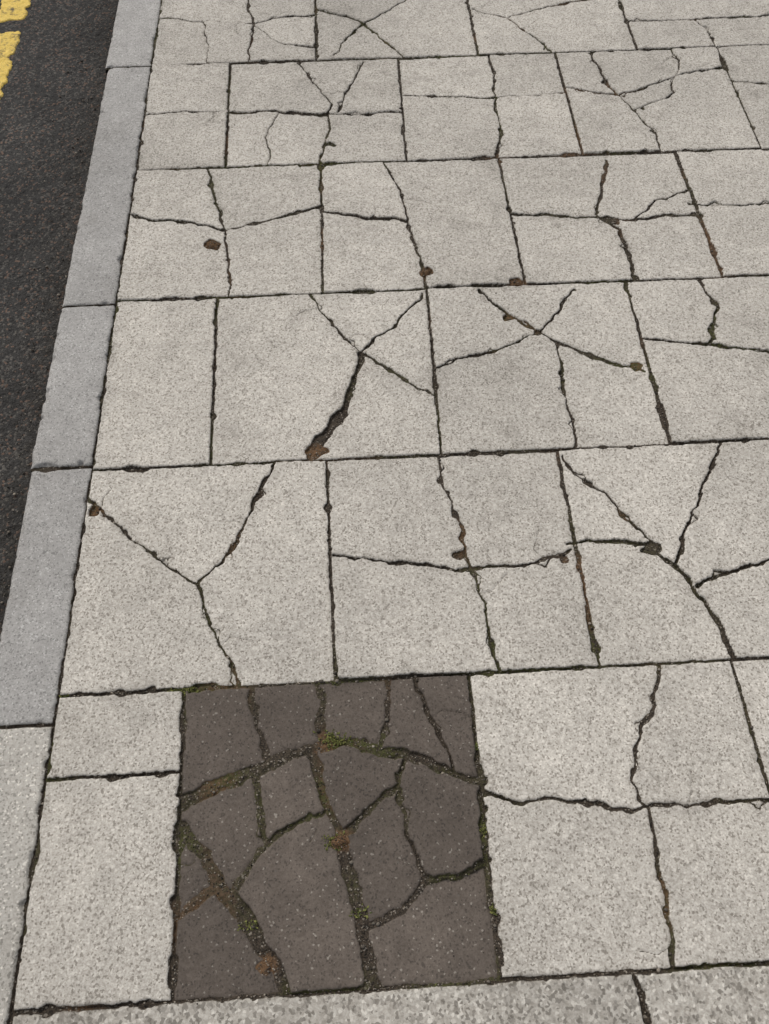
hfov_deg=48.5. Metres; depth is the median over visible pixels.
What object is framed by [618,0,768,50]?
paving slab
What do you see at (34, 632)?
kerb stone
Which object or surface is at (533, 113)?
paving slab
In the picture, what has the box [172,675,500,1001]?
paving slab
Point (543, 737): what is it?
paving slab
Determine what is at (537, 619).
paving slab
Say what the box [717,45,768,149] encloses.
paving slab
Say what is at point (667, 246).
paving slab
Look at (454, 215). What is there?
paving slab
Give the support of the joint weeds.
on the paving slab at (292, 892)
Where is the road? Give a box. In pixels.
[0,0,118,640]
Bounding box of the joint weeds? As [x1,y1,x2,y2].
[59,686,496,932]
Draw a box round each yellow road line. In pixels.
[0,0,30,22]
[0,31,20,98]
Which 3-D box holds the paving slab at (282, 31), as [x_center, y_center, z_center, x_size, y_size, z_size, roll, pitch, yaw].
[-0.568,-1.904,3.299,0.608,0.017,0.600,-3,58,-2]
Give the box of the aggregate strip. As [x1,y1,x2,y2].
[11,963,768,1023]
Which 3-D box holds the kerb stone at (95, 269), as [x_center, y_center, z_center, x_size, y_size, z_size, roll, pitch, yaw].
[-0.924,-1.089,2.854,0.210,0.109,1.210,-3,58,-2]
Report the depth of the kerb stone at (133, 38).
3.24 m
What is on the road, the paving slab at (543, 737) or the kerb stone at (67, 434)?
the kerb stone at (67, 434)
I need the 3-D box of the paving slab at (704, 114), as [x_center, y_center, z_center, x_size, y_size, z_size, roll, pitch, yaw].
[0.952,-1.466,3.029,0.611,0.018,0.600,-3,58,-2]
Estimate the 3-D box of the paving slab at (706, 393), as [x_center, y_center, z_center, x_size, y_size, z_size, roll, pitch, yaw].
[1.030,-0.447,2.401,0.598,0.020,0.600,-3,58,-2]
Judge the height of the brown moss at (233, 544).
0.021 m
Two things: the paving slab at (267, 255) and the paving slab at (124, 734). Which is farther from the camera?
the paving slab at (267, 255)
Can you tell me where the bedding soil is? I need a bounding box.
[59,25,743,999]
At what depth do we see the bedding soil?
2.25 m
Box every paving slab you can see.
[12,773,181,1012]
[46,690,184,780]
[59,461,334,697]
[92,299,216,472]
[117,165,322,302]
[136,63,230,171]
[153,0,316,64]
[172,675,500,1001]
[211,290,440,465]
[226,59,405,168]
[316,0,477,61]
[321,159,524,293]
[326,451,598,680]
[398,53,581,161]
[427,282,669,455]
[468,0,635,56]
[469,661,768,980]
[499,152,721,285]
[555,47,759,155]
[557,440,768,666]
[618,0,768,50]
[625,276,768,444]
[675,149,768,277]
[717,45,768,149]
[730,658,768,791]
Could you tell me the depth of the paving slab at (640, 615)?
2.07 m
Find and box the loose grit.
[0,0,768,1023]
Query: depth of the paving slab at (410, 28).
3.25 m
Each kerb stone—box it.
[0,468,92,727]
[0,725,54,1023]
[31,305,115,473]
[62,67,150,308]
[105,0,161,75]
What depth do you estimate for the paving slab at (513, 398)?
2.36 m
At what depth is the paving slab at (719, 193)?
2.73 m
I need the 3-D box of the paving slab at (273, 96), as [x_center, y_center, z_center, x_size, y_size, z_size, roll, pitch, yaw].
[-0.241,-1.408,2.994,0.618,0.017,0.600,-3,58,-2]
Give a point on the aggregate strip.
(737, 994)
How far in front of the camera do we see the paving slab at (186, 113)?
2.96 m
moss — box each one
[47,23,731,994]
[77,4,724,1009]
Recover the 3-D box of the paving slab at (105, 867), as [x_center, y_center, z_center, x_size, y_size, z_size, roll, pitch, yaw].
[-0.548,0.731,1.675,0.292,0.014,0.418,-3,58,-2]
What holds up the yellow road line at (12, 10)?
on the road
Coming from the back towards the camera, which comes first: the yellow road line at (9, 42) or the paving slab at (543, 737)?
the yellow road line at (9, 42)
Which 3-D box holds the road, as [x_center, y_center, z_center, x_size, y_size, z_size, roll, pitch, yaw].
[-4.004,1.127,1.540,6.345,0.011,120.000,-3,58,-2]
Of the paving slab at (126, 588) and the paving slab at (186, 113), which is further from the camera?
the paving slab at (186, 113)
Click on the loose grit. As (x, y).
(330, 566)
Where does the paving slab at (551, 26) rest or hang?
on the bedding soil
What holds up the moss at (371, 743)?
on the bedding soil
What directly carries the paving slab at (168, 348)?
on the bedding soil
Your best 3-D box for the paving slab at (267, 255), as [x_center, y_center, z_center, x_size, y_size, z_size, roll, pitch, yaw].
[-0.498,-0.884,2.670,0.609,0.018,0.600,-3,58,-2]
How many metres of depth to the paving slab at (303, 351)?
2.35 m
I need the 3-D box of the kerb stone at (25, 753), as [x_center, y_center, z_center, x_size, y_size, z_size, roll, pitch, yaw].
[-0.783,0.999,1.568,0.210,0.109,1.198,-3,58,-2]
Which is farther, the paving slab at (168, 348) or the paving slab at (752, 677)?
the paving slab at (168, 348)

